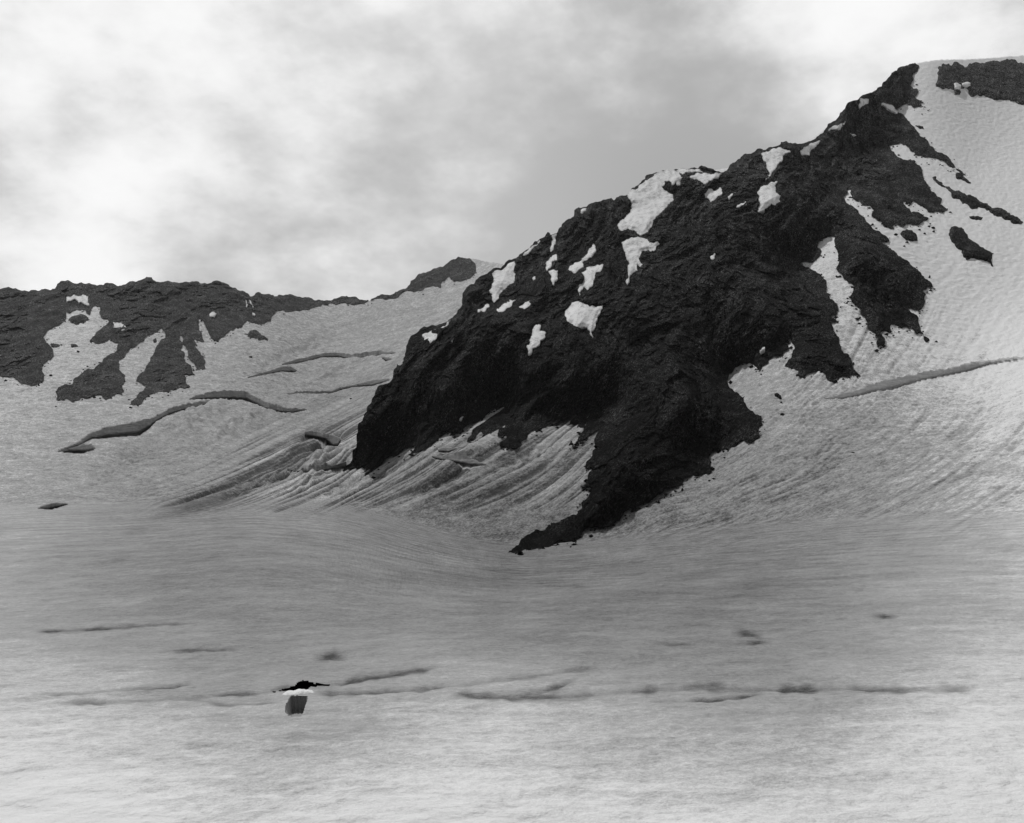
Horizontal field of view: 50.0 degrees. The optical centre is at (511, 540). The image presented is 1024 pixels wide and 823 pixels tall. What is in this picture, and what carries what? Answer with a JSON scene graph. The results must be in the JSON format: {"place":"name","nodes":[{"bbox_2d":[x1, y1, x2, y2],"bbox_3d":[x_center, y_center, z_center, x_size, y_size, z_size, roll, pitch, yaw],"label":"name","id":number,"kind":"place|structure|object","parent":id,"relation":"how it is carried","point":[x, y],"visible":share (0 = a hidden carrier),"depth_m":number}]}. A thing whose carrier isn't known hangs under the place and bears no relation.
{"place":"outdoors","nodes":[
{"label":"outdoors","id":0,"kind":"place"},
{"bbox_2d":[0,257,475,404],"bbox_3d":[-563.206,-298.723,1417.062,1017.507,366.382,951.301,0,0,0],"label":"ridge","id":1,"kind":"structure","parent":0,"point":[142,310],"depth_m":1303.67},
{"bbox_2d":[50,343,62,347],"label":"rock outcrop","id":2,"kind":"object","parent":1,"relation":"on","point":[53,345],"visible":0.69,"depth_m":1154.52},
{"bbox_2d":[66,295,88,306],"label":"snow patch","id":3,"kind":"object","parent":1,"relation":"on","point":[82,299],"visible":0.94,"depth_m":1343.62},
{"bbox_2d":[113,322,125,330],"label":"snow patch","id":4,"kind":"object","parent":1,"relation":"on","point":[116,324],"visible":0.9,"depth_m":1234.07},
{"bbox_2d":[209,312,215,317],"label":"snow patch","id":5,"kind":"object","parent":1,"relation":"on","point":[212,314],"visible":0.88,"depth_m":1359.86},
{"bbox_2d":[285,681,320,689],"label":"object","id":6,"kind":"structure","parent":0,"point":[303,685],"depth_m":62.02},
{"bbox_2d":[438,446,456,453],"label":"crevasse","id":7,"kind":"structure","parent":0,"point":[444,450],"depth_m":652.24},
{"bbox_2d":[0,55,1023,822],"bbox_3d":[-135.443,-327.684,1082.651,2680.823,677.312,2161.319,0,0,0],"label":"glacier","id":8,"kind":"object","parent":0,"point":[806,605],"visible":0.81,"depth_m":79.97},
{"bbox_2d":[38,502,67,509],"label":"crevasse","id":9,"kind":"structure","parent":8,"relation":"on","point":[52,506],"depth_m":572.90},
{"bbox_2d":[57,443,95,453],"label":"crevasse","id":10,"kind":"structure","parent":8,"relation":"on","point":[79,448],"depth_m":790.01},
{"bbox_2d":[68,314,89,324],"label":"rock outcrop","id":11,"kind":"object","parent":8,"relation":"on","point":[78,319],"visible":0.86,"depth_m":1259.72},
{"bbox_2d":[73,400,209,443],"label":"crevasse","id":12,"kind":"structure","parent":8,"relation":"on","point":[138,428],"depth_m":872.49},
{"bbox_2d":[189,390,306,413],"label":"crevasse","id":13,"kind":"structure","parent":8,"relation":"on","point":[245,396],"depth_m":1054.67},
{"bbox_2d":[245,330,267,340],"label":"rock outcrop","id":14,"kind":"object","parent":8,"relation":"on","point":[255,334],"visible":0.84,"depth_m":1337.49},
{"bbox_2d":[247,366,296,377],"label":"crevasse","id":15,"kind":"structure","parent":8,"relation":"on","point":[288,369],"depth_m":1231.41},
{"bbox_2d":[285,695,307,716],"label":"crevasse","id":16,"kind":"structure","parent":8,"relation":"on","point":[295,706],"depth_m":36.91},
{"bbox_2d":[272,680,329,692],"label":"crevasse","id":17,"kind":"structure","parent":8,"relation":"in","point":[310,686],"depth_m":46.77},
{"bbox_2d":[283,689,312,694],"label":"snow bridge","id":18,"kind":"structure","parent":17,"relation":"on","point":[297,692],"depth_m":37.29},
{"bbox_2d":[287,462,346,473],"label":"crevasse","id":19,"kind":"structure","parent":8,"relation":"on","point":[336,468],"depth_m":750.91},
{"bbox_2d":[304,431,340,447],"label":"crevasse","id":20,"kind":"structure","parent":8,"relation":"on","point":[323,440],"depth_m":946.74},
{"bbox_2d":[287,378,389,394],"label":"crevasse","id":21,"kind":"structure","parent":8,"relation":"on","point":[371,383],"depth_m":1206.12},
{"bbox_2d":[282,350,395,364],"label":"crevasse","id":22,"kind":"structure","parent":8,"relation":"on","point":[334,355],"depth_m":1391.89},
{"bbox_2d":[381,356,392,361],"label":"crevasse","id":23,"kind":"structure","parent":8,"relation":"on","point":[386,358],"depth_m":1319.57},
{"bbox_2d":[431,450,485,469],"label":"crevasse","id":24,"kind":"structure","parent":8,"relation":"on","point":[462,459],"depth_m":630.87},
{"bbox_2d":[4,72,963,554],"bbox_3d":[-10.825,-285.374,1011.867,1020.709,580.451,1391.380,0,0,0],"label":"scree","id":25,"kind":"structure","parent":8,"relation":"on","point":[718,450],"depth_m":688.08},
{"bbox_2d":[900,229,917,241],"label":"rock outcrop","id":26,"kind":"object","parent":8,"relation":"on","point":[908,235],"visible":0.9,"depth_m":892.40},
{"bbox_2d":[824,356,1023,399],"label":"crevasse","id":27,"kind":"structure","parent":8,"relation":"on","point":[892,384],"depth_m":647.51},
{"bbox_2d":[956,172,970,183],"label":"rock outcrop","id":28,"kind":"object","parent":8,"relation":"on","point":[960,176],"visible":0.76,"depth_m":1082.46},
{"bbox_2d":[949,226,993,266],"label":"rock outcrop","id":29,"kind":"object","parent":8,"relation":"on","point":[964,243],"visible":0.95,"depth_m":883.07},
{"bbox_2d":[969,216,982,219],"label":"rock outcrop","id":30,"kind":"object","parent":8,"relation":"on","point":[975,217],"visible":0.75,"depth_m":963.51},
{"bbox_2d":[932,176,1022,223],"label":"rock outcrop","id":31,"kind":"object","parent":8,"relation":"on","point":[971,202],"visible":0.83,"depth_m":1003.73},
{"bbox_2d":[936,59,1023,104],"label":"rock outcrop","id":32,"kind":"object","parent":8,"relation":"on","point":[998,80],"visible":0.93,"depth_m":1332.07},
{"bbox_2d":[954,83,960,89],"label":"snow patch","id":33,"kind":"object","parent":32,"relation":"on","point":[957,86],"visible":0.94,"depth_m":1296.59},
{"bbox_2d":[962,82,970,87],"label":"snow patch","id":34,"kind":"object","parent":32,"relation":"on","point":[965,84],"visible":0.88,"depth_m":1307.40},
{"bbox_2d":[0,0,1023,300],"label":"sky","id":35,"kind":"structure","parent":0,"point":[323,150]},
{"bbox_2d":[343,63,963,552],"bbox_3d":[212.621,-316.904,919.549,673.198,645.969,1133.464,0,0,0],"label":"mountain","id":36,"kind":"structure","parent":0,"point":[685,327],"depth_m":760.54},
{"bbox_2d":[422,321,449,342],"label":"snow patch","id":37,"kind":"object","parent":36,"relation":"on","point":[430,335],"visible":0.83,"depth_m":782.65},
{"bbox_2d":[478,304,489,311],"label":"snow patch","id":38,"kind":"object","parent":36,"relation":"on","point":[485,307],"visible":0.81,"depth_m":844.95},
{"bbox_2d":[489,262,515,302],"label":"snow patch","id":39,"kind":"object","parent":36,"relation":"on","point":[504,278],"visible":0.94,"depth_m":916.29},
{"bbox_2d":[497,300,515,312],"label":"snow patch","id":40,"kind":"object","parent":36,"relation":"on","point":[503,307],"visible":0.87,"depth_m":838.02},
{"bbox_2d":[519,301,530,308],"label":"snow patch","id":41,"kind":"object","parent":36,"relation":"on","point":[525,305],"visible":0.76,"depth_m":830.45},
{"bbox_2d":[523,240,539,255],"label":"snow patch","id":42,"kind":"object","parent":36,"relation":"on","point":[528,251],"visible":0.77,"depth_m":967.59},
{"bbox_2d":[527,324,545,355],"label":"snow patch","id":43,"kind":"object","parent":36,"relation":"on","point":[537,336],"visible":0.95,"depth_m":754.01},
{"bbox_2d":[546,254,556,270],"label":"snow patch","id":44,"kind":"object","parent":36,"relation":"on","point":[549,261],"visible":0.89,"depth_m":921.60},
{"bbox_2d":[548,270,557,284],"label":"snow patch","id":45,"kind":"object","parent":36,"relation":"on","point":[554,275],"visible":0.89,"depth_m":875.79},
{"bbox_2d":[550,234,556,251],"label":"snow patch","id":46,"kind":"object","parent":36,"relation":"on","point":[553,242],"visible":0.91,"depth_m":961.00},
{"bbox_2d":[569,243,595,272],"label":"snow patch","id":47,"kind":"object","parent":36,"relation":"on","point":[575,267],"visible":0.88,"depth_m":894.95},
{"bbox_2d":[565,301,602,336],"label":"snow patch","id":48,"kind":"object","parent":36,"relation":"on","point":[581,315],"visible":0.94,"depth_m":779.26},
{"bbox_2d":[578,264,602,294],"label":"snow patch","id":49,"kind":"object","parent":36,"relation":"on","point":[589,275],"visible":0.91,"depth_m":853.51},
{"bbox_2d":[622,237,658,284],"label":"snow patch","id":50,"kind":"object","parent":36,"relation":"on","point":[634,247],"visible":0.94,"depth_m":887.80},
{"bbox_2d":[617,170,681,235],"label":"snow patch","id":51,"kind":"object","parent":36,"relation":"on","point":[651,198],"visible":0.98,"depth_m":983.64},
{"bbox_2d":[677,168,702,174],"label":"snow patch","id":52,"kind":"object","parent":36,"relation":"on","point":[682,171],"visible":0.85,"depth_m":1018.09},
{"bbox_2d":[690,173,721,184],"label":"snow patch","id":53,"kind":"object","parent":36,"relation":"on","point":[704,178],"visible":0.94,"depth_m":995.82},
{"bbox_2d":[700,165,716,172],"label":"rock outcrop","id":54,"kind":"object","parent":36,"relation":"on","point":[706,168],"visible":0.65,"depth_m":1016.55},
{"bbox_2d":[705,187,721,201],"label":"snow patch","id":55,"kind":"object","parent":36,"relation":"on","point":[711,195],"visible":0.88,"depth_m":968.09},
{"bbox_2d":[757,181,780,213],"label":"snow patch","id":56,"kind":"object","parent":36,"relation":"on","point":[768,195],"visible":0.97,"depth_m":918.61},
{"bbox_2d":[761,147,790,178],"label":"snow patch","id":57,"kind":"object","parent":36,"relation":"on","point":[773,158],"visible":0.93,"depth_m":1008.58},
{"bbox_2d":[800,140,819,155],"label":"snow patch","id":58,"kind":"object","parent":36,"relation":"on","point":[807,149],"visible":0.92,"depth_m":1047.56},
{"bbox_2d":[828,121,845,130],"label":"snow patch","id":59,"kind":"object","parent":36,"relation":"on","point":[838,127],"visible":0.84,"depth_m":1122.83},
{"bbox_2d":[858,98,868,109],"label":"snow patch","id":60,"kind":"object","parent":36,"relation":"on","point":[863,102],"visible":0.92,"depth_m":1189.71},
{"bbox_2d":[881,103,897,113],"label":"snow patch","id":61,"kind":"object","parent":36,"relation":"on","point":[890,108],"visible":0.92,"depth_m":1233.99}
]}

